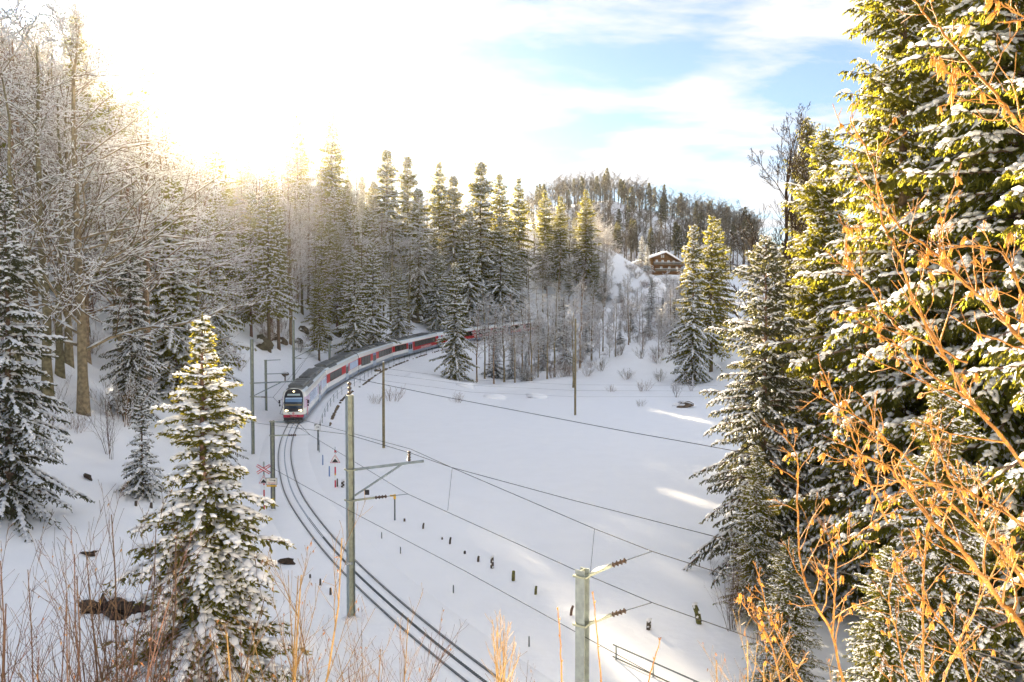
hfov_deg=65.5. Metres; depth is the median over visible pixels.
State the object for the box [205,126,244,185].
beech tree
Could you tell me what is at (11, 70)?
spruce tree
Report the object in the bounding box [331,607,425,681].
shrub
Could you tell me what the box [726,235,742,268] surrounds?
forest tree
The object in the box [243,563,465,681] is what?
shrub
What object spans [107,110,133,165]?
spruce tree
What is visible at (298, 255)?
beech tree
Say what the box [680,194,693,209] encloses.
forest tree
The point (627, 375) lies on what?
snowy bush
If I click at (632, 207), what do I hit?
forest tree
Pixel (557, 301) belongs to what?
slender tree
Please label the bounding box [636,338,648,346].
snowy bush
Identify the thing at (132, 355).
spruce tree
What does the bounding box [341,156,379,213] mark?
beech tree
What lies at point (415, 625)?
railway track
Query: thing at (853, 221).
spruce tree
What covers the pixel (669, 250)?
forest tree
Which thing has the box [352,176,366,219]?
spruce tree
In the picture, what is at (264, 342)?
boulder
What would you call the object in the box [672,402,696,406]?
snow lump
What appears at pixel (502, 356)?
young tree
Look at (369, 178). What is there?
beech tree
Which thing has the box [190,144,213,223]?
spruce tree
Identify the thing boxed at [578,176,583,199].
spruce tree
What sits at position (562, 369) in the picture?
snowy bush
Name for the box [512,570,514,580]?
fence stake
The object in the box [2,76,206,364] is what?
beech tree
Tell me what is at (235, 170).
beech tree
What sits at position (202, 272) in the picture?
beech tree
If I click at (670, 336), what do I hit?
young tree
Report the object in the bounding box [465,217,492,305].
beech tree
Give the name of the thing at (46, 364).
beech tree
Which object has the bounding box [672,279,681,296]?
beech tree
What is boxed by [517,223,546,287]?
beech tree
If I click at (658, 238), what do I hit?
forest tree
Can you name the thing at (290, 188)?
spruce tree
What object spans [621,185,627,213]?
spruce tree
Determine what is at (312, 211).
beech tree
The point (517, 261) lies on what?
spruce tree
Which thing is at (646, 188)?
forest tree
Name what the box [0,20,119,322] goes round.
beech tree
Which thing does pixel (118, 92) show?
beech tree
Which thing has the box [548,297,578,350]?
spruce tree
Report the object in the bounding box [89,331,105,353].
snowy bush
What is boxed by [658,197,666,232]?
spruce tree
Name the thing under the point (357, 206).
beech tree
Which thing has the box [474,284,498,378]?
slender tree
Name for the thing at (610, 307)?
young tree
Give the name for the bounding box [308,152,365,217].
beech tree
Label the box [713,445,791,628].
spruce tree
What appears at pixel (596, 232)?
spruce tree
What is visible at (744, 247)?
forest tree
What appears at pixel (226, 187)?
beech tree
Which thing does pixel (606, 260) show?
beech tree
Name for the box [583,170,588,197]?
forest tree
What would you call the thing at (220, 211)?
beech tree
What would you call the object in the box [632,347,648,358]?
snowy bush
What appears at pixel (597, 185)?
spruce tree
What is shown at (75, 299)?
beech tree
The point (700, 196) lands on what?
forest tree
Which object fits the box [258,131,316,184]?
beech tree
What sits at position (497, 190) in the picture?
spruce tree
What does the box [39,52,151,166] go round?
beech tree
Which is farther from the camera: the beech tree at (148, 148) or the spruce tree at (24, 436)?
the beech tree at (148, 148)
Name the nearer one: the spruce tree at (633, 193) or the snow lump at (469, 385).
the snow lump at (469, 385)
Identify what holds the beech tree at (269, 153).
on the snow ground
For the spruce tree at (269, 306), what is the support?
on the snow ground
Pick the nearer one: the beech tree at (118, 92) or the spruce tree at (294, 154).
the beech tree at (118, 92)
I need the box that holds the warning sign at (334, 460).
[330,450,339,486]
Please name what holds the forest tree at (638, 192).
on the snow ground
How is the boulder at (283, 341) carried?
on the snow ground
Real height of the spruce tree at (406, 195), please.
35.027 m
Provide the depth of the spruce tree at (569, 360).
147.91 m
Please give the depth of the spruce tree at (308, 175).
204.73 m
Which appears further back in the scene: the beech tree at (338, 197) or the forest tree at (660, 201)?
the forest tree at (660, 201)
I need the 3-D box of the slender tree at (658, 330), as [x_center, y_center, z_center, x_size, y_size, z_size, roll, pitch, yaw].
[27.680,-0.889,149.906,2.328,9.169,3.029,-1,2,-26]
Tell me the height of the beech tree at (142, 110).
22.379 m
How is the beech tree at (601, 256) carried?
on the snow ground
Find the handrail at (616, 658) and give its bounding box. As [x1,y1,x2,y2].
[612,644,698,681]
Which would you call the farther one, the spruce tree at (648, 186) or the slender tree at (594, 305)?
the spruce tree at (648, 186)
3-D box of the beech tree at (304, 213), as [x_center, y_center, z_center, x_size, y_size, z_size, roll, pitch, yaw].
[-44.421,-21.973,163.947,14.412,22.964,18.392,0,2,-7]
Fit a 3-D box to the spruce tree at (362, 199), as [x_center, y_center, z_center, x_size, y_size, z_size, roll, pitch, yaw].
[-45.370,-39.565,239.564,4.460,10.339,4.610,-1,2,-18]
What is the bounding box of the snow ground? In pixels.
[0,200,1023,681]
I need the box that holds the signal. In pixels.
[266,420,295,510]
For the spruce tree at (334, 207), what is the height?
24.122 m
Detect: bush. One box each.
[17,374,76,437]
[52,318,75,336]
[61,408,91,432]
[78,389,126,459]
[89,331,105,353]
[89,372,160,426]
[234,355,249,371]
[254,322,281,336]
[255,325,276,339]
[295,337,305,352]
[381,387,404,400]
[452,391,463,402]
[513,354,524,366]
[513,363,545,380]
[536,357,557,370]
[545,361,559,377]
[551,360,571,376]
[559,361,583,375]
[578,367,595,375]
[583,360,595,367]
[592,356,608,371]
[604,325,615,337]
[614,342,624,354]
[617,368,635,379]
[626,264,638,270]
[631,269,643,277]
[632,332,639,342]
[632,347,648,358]
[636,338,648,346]
[637,378,653,391]
[639,328,654,340]
[649,349,665,363]
[653,368,666,381]
[670,376,684,396]
[684,373,695,389]
[706,545,754,631]
[724,528,747,579]
[734,0,1023,681]
[734,553,801,664]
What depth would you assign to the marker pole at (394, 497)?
46.90 m
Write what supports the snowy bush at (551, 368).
on the snow ground
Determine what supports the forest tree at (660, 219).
on the snow ground
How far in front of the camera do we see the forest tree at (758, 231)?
383.26 m
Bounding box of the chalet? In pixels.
[632,251,685,275]
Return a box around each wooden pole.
[382,361,384,447]
[574,318,575,414]
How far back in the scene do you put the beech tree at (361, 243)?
158.04 m
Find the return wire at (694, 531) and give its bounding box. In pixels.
[246,421,1023,621]
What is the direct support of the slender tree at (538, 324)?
on the snow ground
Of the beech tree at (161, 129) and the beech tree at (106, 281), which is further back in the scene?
the beech tree at (161, 129)
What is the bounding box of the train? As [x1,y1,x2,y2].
[278,319,539,421]
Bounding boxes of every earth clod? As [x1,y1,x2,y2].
[80,550,98,556]
[83,473,91,480]
[278,558,295,564]
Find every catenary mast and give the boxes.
[250,339,293,453]
[264,359,285,410]
[292,320,314,380]
[328,340,332,358]
[341,381,423,621]
[572,551,651,681]
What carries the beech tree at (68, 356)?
on the snow ground
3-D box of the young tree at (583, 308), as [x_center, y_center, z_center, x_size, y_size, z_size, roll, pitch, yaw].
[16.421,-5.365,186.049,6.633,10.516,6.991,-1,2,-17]
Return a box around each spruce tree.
[0,124,57,321]
[0,179,93,542]
[3,50,27,134]
[19,64,62,207]
[48,90,142,318]
[56,74,89,204]
[59,14,98,107]
[86,82,117,127]
[89,87,151,284]
[91,313,311,681]
[98,221,168,428]
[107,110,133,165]
[109,140,155,325]
[109,176,239,408]
[115,391,170,502]
[122,90,153,177]
[132,26,185,180]
[135,104,149,200]
[181,140,195,209]
[181,206,257,383]
[189,142,248,289]
[189,323,248,465]
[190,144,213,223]
[196,160,243,286]
[206,201,241,310]
[229,130,249,196]
[233,160,255,231]
[233,191,276,323]
[233,203,279,336]
[235,131,262,191]
[237,191,265,285]
[240,191,299,352]
[243,163,255,201]
[250,173,260,199]
[254,206,309,349]
[255,182,301,340]
[258,168,285,248]
[263,159,285,213]
[279,108,318,227]
[280,153,291,220]
[282,187,306,241]
[300,221,344,321]
[302,112,356,247]
[302,153,313,219]
[302,201,328,278]
[303,267,336,361]
[310,215,347,313]
[311,162,326,211]
[320,232,350,329]
[323,187,346,255]
[331,230,350,318]
[331,251,381,353]
[333,187,350,231]
[334,223,347,256]
[340,201,367,296]
[342,174,356,219]
[347,218,371,319]
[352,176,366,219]
[357,242,400,347]
[358,193,364,218]
[359,206,389,301]
[359,218,369,252]
[365,181,380,241]
[368,149,407,281]
[377,234,394,315]
[381,266,415,340]
[388,188,449,320]
[392,156,432,275]
[393,234,416,304]
[420,249,448,331]
[423,162,459,268]
[425,175,464,294]
[427,233,439,271]
[429,262,479,382]
[430,253,453,318]
[435,232,450,293]
[449,210,495,325]
[452,161,510,313]
[452,239,478,310]
[453,238,460,276]
[457,219,466,242]
[479,335,506,378]
[481,215,520,322]
[485,173,518,271]
[500,342,519,378]
[501,178,537,283]
[502,241,527,318]
[509,243,527,304]
[518,352,534,381]
[525,200,530,226]
[530,212,534,228]
[530,328,553,370]
[531,190,560,289]
[534,223,553,271]
[538,247,557,296]
[541,184,546,202]
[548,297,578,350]
[549,196,575,291]
[556,325,572,369]
[562,262,577,305]
[565,190,571,209]
[567,218,578,268]
[569,189,603,292]
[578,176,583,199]
[582,319,594,354]
[584,254,605,304]
[593,213,602,245]
[594,176,599,195]
[599,271,612,301]
[603,168,610,187]
[613,222,623,252]
[613,320,625,343]
[615,209,622,231]
[616,283,624,302]
[617,179,622,207]
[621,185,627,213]
[625,205,632,231]
[626,306,638,331]
[627,186,635,214]
[627,219,633,249]
[630,221,638,260]
[637,236,651,268]
[640,245,654,273]
[641,278,661,317]
[641,309,654,335]
[645,183,652,204]
[645,227,655,254]
[655,298,670,325]
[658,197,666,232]
[662,196,668,224]
[662,223,721,386]
[663,298,682,342]
[670,222,679,255]
[672,268,684,304]
[673,225,683,257]
[676,286,688,335]
[677,215,741,371]
[681,234,832,595]
[693,200,697,219]
[696,213,704,234]
[696,219,743,352]
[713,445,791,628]
[722,125,868,567]
[728,225,737,262]
[741,220,748,264]
[741,539,830,681]
[742,207,747,228]
[753,0,1005,628]
[754,116,829,444]
[789,0,1023,533]
[824,0,1023,680]
[826,125,909,392]
[827,545,949,681]
[835,375,1023,681]
[936,78,1023,681]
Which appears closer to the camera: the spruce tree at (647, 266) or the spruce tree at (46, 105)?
the spruce tree at (46, 105)
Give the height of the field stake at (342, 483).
0.988 m
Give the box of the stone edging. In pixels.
[329,348,446,425]
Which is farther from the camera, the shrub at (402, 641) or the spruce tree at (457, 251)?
the spruce tree at (457, 251)
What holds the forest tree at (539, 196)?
on the snow ground
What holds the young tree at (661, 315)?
on the snow ground
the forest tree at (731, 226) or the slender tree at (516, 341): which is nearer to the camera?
the slender tree at (516, 341)
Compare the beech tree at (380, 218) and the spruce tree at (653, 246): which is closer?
the beech tree at (380, 218)
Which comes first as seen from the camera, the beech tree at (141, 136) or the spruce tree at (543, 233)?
the beech tree at (141, 136)
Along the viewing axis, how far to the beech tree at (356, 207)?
189.47 m
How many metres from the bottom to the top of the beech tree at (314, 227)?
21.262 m
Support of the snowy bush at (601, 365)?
on the snow ground
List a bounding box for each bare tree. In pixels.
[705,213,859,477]
[717,101,854,415]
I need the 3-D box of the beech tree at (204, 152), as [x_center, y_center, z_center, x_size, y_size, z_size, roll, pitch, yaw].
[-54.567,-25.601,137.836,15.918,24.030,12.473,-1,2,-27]
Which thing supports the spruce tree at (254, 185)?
on the snow ground
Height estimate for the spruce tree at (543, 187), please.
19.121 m
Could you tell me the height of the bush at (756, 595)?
3.871 m
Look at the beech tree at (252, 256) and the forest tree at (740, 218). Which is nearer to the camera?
the beech tree at (252, 256)
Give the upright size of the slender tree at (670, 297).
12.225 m
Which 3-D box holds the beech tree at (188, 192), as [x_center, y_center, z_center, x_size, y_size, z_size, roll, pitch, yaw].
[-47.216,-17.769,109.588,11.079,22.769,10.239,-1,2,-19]
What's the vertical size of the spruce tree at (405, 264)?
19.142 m
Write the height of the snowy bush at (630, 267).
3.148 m
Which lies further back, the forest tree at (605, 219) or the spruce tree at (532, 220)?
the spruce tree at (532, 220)
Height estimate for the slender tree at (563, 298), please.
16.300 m
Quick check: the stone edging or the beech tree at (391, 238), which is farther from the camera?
the beech tree at (391, 238)
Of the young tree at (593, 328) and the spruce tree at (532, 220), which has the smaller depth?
the young tree at (593, 328)
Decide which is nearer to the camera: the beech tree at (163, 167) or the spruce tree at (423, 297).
the beech tree at (163, 167)
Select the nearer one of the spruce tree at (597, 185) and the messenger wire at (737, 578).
the messenger wire at (737, 578)
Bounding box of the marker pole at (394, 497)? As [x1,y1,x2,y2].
[390,494,395,519]
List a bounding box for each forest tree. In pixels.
[524,191,535,214]
[530,193,541,223]
[533,188,543,220]
[548,183,565,200]
[549,180,566,214]
[551,173,564,205]
[556,180,567,201]
[562,191,578,224]
[567,204,579,225]
[571,181,583,213]
[574,192,580,212]
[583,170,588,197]
[583,178,593,195]
[587,176,598,193]
[588,185,599,207]
[589,170,600,197]
[592,170,611,201]
[592,199,600,226]
[593,180,603,210]
[593,182,608,212]
[599,173,609,207]
[599,180,610,213]
[600,200,616,222]
[600,206,616,228]
[601,184,614,210]
[602,186,615,225]
[605,171,624,199]
[606,222,616,245]
[612,172,623,204]
[613,185,634,218]
[616,226,638,257]
[617,231,637,254]
[619,178,637,210]
[622,223,647,260]
[623,195,643,218]
[623,210,643,255]
[623,211,643,231]
[624,223,640,261]
[628,174,644,206]
[628,190,642,218]
[630,193,649,228]
[634,183,647,200]
[634,217,646,257]
[636,188,646,218]
[636,204,657,233]
[637,212,649,250]
[640,177,655,207]
[640,203,650,243]
[643,220,668,251]
[644,200,659,226]
[648,201,655,226]
[648,227,668,252]
[651,210,666,228]
[651,223,679,250]
[652,185,660,211]
[653,191,668,225]
[654,230,669,251]
[663,232,672,251]
[665,205,679,244]
[666,187,677,213]
[666,196,690,221]
[670,198,680,221]
[673,212,694,237]
[673,223,698,266]
[674,206,689,241]
[677,198,689,225]
[678,193,691,228]
[678,212,686,242]
[678,224,703,246]
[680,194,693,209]
[687,201,706,218]
[693,201,717,237]
[694,193,711,208]
[694,206,713,239]
[695,210,711,243]
[704,196,718,215]
[709,230,736,255]
[713,202,734,231]
[719,207,736,246]
[719,219,738,243]
[720,204,739,223]
[721,211,739,238]
[721,223,730,248]
[725,211,741,251]
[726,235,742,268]
[731,230,744,267]
[736,210,743,241]
[736,234,756,273]
[743,224,767,242]
[745,231,754,272]
[749,218,774,257]
[750,216,768,231]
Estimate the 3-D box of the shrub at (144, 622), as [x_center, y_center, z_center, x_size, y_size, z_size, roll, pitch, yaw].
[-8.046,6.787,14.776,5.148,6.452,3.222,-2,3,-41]
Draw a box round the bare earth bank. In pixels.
[79,593,159,620]
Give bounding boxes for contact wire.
[274,327,441,434]
[292,423,876,681]
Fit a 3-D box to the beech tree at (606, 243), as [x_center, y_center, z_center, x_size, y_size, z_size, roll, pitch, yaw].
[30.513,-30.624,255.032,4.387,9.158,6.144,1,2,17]
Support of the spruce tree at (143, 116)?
on the snow ground
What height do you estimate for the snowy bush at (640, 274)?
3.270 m
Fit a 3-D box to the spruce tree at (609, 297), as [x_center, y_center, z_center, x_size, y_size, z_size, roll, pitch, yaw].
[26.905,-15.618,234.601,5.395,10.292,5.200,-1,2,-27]
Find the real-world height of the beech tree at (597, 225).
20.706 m
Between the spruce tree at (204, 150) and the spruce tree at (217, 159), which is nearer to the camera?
the spruce tree at (217, 159)
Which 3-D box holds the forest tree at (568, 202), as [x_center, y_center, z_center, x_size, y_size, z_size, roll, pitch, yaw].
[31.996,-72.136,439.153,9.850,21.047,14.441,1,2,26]
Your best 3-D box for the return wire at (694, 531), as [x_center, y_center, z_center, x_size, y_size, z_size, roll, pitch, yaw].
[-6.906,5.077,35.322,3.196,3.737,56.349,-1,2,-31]
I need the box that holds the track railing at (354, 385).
[318,339,471,451]
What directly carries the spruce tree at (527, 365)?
on the snow ground
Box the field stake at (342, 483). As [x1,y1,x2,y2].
[341,479,345,487]
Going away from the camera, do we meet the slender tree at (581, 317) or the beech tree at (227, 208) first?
the beech tree at (227, 208)
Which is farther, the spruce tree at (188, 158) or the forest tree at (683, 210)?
the forest tree at (683, 210)
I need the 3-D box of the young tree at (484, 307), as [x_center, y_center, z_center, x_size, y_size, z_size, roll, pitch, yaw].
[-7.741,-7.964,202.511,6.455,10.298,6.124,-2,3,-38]
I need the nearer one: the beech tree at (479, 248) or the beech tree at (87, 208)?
the beech tree at (87, 208)
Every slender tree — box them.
[466,300,487,381]
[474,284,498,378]
[478,302,503,383]
[479,295,501,365]
[486,298,527,381]
[499,290,529,360]
[503,301,530,382]
[507,292,535,380]
[518,291,543,364]
[518,294,546,380]
[526,286,550,376]
[531,294,560,378]
[534,282,571,376]
[543,286,578,359]
[556,298,593,387]
[562,273,594,367]
[577,280,603,359]
[594,279,615,351]
[602,296,622,356]
[618,280,640,344]
[637,301,649,348]
[652,313,663,355]
[662,287,679,341]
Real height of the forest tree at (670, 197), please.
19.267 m
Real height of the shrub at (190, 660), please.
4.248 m
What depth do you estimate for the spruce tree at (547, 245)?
242.96 m
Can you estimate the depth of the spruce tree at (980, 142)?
27.06 m
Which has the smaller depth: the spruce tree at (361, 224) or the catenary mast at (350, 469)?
the catenary mast at (350, 469)
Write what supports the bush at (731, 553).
on the snow ground
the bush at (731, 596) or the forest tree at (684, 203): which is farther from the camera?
the forest tree at (684, 203)
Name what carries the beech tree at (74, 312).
on the snow ground
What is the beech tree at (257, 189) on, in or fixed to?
on the snow ground
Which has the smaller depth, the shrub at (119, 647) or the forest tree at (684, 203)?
the shrub at (119, 647)
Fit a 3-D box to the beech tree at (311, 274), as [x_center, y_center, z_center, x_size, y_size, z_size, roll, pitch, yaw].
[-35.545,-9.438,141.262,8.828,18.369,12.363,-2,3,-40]
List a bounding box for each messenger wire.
[280,313,491,412]
[282,414,1023,666]
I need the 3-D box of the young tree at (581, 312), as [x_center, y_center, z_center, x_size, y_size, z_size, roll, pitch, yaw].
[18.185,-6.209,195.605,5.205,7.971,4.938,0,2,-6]
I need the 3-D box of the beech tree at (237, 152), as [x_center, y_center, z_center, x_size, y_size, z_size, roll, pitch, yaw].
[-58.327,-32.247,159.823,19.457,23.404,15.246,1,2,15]
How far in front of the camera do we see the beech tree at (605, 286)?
230.01 m
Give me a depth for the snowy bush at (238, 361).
96.78 m
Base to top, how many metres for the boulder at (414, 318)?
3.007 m
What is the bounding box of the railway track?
[278,335,513,681]
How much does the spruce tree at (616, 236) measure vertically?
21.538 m
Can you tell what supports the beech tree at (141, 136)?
on the snow ground
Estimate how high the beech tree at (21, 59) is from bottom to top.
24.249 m
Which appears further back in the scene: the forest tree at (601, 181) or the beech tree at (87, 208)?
the forest tree at (601, 181)
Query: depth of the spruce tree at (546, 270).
231.45 m
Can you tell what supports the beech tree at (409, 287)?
on the snow ground
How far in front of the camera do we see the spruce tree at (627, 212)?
402.12 m
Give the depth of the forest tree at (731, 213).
453.28 m
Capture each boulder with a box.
[255,334,273,350]
[280,337,287,344]
[298,325,311,333]
[331,329,341,336]
[410,313,424,322]
[676,401,693,407]
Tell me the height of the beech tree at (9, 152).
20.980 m
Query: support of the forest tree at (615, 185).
on the snow ground
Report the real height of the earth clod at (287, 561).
0.558 m
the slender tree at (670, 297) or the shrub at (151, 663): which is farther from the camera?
the slender tree at (670, 297)
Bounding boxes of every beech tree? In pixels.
[0,0,51,182]
[0,0,216,400]
[0,0,252,415]
[0,19,143,295]
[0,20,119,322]
[0,28,59,135]
[0,32,168,284]
[0,36,70,309]
[0,39,63,144]
[0,40,85,167]
[0,48,84,320]
[0,50,92,284]
[0,54,55,185]
[0,59,94,412]
[0,70,134,331]
[0,79,135,368]
[0,95,31,178]
[1,73,123,315]
[2,64,73,227]
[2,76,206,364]
[2,87,134,378]
[5,32,115,254]
[13,29,60,76]
[13,34,39,67]
[14,19,99,108]
[19,146,137,336]
[22,42,68,115]
[24,138,191,321]
[27,48,102,112]
[27,121,232,338]
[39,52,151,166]
[50,116,248,311]
[52,49,128,151]
[64,102,258,342]
[64,162,210,386]
[78,100,250,388]
[86,81,171,169]
[86,87,167,207]
[95,129,201,304]
[97,73,136,114]
[102,110,178,287]
[115,154,223,374]
[116,77,182,161]
[124,89,161,152]
[126,107,158,175]
[135,114,188,212]
[136,184,276,363]
[138,110,177,231]
[139,132,203,224]
[143,97,200,180]
[144,137,257,245]
[145,98,187,147]
[147,145,205,247]
[148,145,180,200]
[148,173,269,305]
[151,120,225,279]
[155,159,259,304]
[160,178,242,312]
[162,111,236,186]
[163,142,193,201]
[169,122,241,224]
[178,197,284,325]
[181,122,230,173]
[182,162,236,248]
[183,183,245,312]
[188,119,263,209]
[190,140,261,225]
[190,144,224,200]
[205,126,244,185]
[207,131,233,185]
[220,133,260,219]
[229,160,258,243]
[230,155,323,267]
[233,130,307,198]
[240,161,284,205]
[250,125,316,230]
[255,194,320,313]
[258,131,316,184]
[259,218,311,344]
[268,165,330,233]
[275,212,317,319]
[280,180,331,286]
[280,214,302,285]
[283,200,316,302]
[283,202,306,308]
[284,202,343,314]
[286,181,335,305]
[293,235,346,330]
[294,177,338,234]
[295,194,349,263]
[296,175,324,249]
[296,184,361,250]
[307,206,392,321]
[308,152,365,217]
[312,148,362,192]
[327,174,360,216]
[339,181,383,246]
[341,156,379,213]
[341,221,389,321]
[343,179,371,230]
[349,189,364,225]
[353,194,389,247]
[361,169,380,198]
[364,209,425,321]
[370,200,411,298]
[375,216,401,272]
[386,222,444,312]
[387,224,439,322]
[394,215,451,288]
[420,194,440,256]
[445,236,476,306]
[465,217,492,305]
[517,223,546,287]
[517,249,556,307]
[522,199,543,257]
[530,241,591,307]
[530,247,555,312]
[553,214,595,273]
[572,202,611,248]
[572,254,598,299]
[573,212,620,283]
[574,263,588,296]
[590,229,612,254]
[590,272,613,300]
[595,241,607,274]
[598,278,610,298]
[599,246,614,276]
[601,234,613,252]
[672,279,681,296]
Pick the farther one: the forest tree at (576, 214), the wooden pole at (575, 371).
the forest tree at (576, 214)
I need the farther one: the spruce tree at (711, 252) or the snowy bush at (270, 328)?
the spruce tree at (711, 252)
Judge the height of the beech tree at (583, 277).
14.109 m
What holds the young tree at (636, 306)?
on the snow ground
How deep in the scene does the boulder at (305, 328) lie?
138.49 m
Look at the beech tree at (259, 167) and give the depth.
161.71 m
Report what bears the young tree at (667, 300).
on the snow ground
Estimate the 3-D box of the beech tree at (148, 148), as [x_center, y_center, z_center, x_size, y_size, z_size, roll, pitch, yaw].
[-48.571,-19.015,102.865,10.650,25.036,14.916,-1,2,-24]
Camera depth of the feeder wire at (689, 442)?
21.15 m
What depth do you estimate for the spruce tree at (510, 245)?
212.98 m
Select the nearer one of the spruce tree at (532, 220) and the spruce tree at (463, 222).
the spruce tree at (463, 222)
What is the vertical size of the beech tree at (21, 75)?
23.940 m
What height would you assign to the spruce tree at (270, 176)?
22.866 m
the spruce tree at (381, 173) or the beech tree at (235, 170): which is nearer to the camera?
the beech tree at (235, 170)
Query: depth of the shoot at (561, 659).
6.08 m
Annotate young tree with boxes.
[471,290,489,323]
[489,301,505,336]
[497,328,513,360]
[524,313,551,351]
[529,343,537,361]
[545,305,555,337]
[551,304,563,330]
[569,296,590,334]
[571,295,578,318]
[572,333,590,359]
[576,301,589,322]
[577,315,606,360]
[578,305,595,342]
[582,297,606,334]
[586,275,589,294]
[591,326,608,357]
[597,220,605,235]
[599,255,611,273]
[601,334,614,357]
[602,226,612,250]
[602,309,615,330]
[607,265,618,284]
[607,297,621,318]
[608,305,618,331]
[617,299,646,342]
[618,272,633,302]
[629,293,652,333]
[631,285,642,310]
[649,308,668,332]
[651,302,660,318]
[651,303,667,345]
[654,270,675,298]
[656,314,680,352]
[659,277,676,301]
[663,284,675,305]
[663,292,674,311]
[667,297,683,322]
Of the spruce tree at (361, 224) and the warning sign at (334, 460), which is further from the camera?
the spruce tree at (361, 224)
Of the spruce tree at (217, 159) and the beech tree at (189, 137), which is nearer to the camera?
the spruce tree at (217, 159)
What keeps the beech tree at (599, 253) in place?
on the snow ground
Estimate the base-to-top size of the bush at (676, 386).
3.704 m
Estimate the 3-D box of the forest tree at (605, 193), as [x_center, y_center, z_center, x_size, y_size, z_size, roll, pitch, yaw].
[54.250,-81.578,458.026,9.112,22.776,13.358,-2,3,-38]
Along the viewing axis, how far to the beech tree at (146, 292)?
66.45 m
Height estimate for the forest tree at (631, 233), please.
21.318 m
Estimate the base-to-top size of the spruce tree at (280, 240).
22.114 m
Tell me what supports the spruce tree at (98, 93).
on the snow ground
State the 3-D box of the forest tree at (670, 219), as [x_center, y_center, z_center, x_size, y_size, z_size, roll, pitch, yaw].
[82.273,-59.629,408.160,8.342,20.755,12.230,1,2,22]
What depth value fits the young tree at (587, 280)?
237.74 m
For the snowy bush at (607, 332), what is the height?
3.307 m
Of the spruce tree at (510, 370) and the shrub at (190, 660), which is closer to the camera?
the shrub at (190, 660)
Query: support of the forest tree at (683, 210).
on the snow ground
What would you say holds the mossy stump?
on the snow ground
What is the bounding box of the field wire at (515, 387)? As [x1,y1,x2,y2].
[388,374,592,390]
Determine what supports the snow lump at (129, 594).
on the snow ground
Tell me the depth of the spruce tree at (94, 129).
80.01 m
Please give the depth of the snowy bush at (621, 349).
152.67 m
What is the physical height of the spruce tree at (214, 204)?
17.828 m
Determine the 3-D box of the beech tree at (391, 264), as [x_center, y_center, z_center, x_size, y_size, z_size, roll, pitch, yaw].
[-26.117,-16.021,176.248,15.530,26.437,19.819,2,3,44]
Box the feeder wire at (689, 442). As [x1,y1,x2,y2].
[349,377,1023,506]
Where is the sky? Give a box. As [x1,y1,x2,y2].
[0,0,1019,247]
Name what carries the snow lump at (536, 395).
on the snow ground
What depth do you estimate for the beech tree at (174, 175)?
114.54 m
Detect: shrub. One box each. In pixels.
[0,509,155,681]
[0,521,166,681]
[0,521,184,681]
[0,529,213,681]
[1,528,227,681]
[19,478,223,681]
[19,551,292,681]
[132,607,238,681]
[154,610,291,681]
[209,489,381,681]
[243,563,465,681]
[279,618,383,681]
[325,582,422,681]
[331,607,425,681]
[481,609,525,681]
[495,641,535,681]
[697,604,844,681]
[707,640,795,681]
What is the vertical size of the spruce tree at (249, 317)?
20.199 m
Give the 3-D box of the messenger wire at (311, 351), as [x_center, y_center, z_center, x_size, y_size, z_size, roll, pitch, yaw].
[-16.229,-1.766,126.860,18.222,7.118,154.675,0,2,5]
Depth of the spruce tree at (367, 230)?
169.92 m
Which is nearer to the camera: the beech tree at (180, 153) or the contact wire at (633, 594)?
the contact wire at (633, 594)
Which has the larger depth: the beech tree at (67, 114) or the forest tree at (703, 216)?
the forest tree at (703, 216)
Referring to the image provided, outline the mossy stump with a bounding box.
[691,602,703,624]
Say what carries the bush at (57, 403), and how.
on the snow ground
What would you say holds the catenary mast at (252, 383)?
on the snow ground
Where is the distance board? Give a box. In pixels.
[314,424,320,450]
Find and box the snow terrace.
[655,275,679,279]
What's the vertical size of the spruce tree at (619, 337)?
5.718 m
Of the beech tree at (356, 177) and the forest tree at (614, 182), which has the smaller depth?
the beech tree at (356, 177)
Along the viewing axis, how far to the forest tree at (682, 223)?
413.60 m
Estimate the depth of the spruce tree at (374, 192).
206.27 m
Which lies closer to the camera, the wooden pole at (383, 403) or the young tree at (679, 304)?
the wooden pole at (383, 403)
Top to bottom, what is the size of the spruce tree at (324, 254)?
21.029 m
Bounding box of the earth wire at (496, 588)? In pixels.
[274,469,666,681]
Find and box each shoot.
[557,607,562,681]
[591,591,601,681]
[648,637,660,681]
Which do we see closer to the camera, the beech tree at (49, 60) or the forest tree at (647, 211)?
the beech tree at (49, 60)
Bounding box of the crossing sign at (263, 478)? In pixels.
[256,461,269,508]
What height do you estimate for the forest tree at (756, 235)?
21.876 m
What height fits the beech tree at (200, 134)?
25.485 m
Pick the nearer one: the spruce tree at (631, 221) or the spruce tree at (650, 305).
the spruce tree at (650, 305)
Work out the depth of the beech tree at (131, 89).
154.14 m
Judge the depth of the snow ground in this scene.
47.76 m
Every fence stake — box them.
[490,555,493,568]
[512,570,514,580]
[646,617,651,629]
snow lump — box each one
[68,583,155,607]
[455,382,475,388]
[483,394,506,398]
[526,393,547,398]
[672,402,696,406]
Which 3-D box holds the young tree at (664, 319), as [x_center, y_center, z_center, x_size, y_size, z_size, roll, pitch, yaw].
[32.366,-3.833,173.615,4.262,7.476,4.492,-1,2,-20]
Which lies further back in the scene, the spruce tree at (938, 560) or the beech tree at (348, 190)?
the beech tree at (348, 190)
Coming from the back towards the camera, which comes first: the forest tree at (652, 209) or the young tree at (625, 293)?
the forest tree at (652, 209)
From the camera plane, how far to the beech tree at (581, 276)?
237.74 m
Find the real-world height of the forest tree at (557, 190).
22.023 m

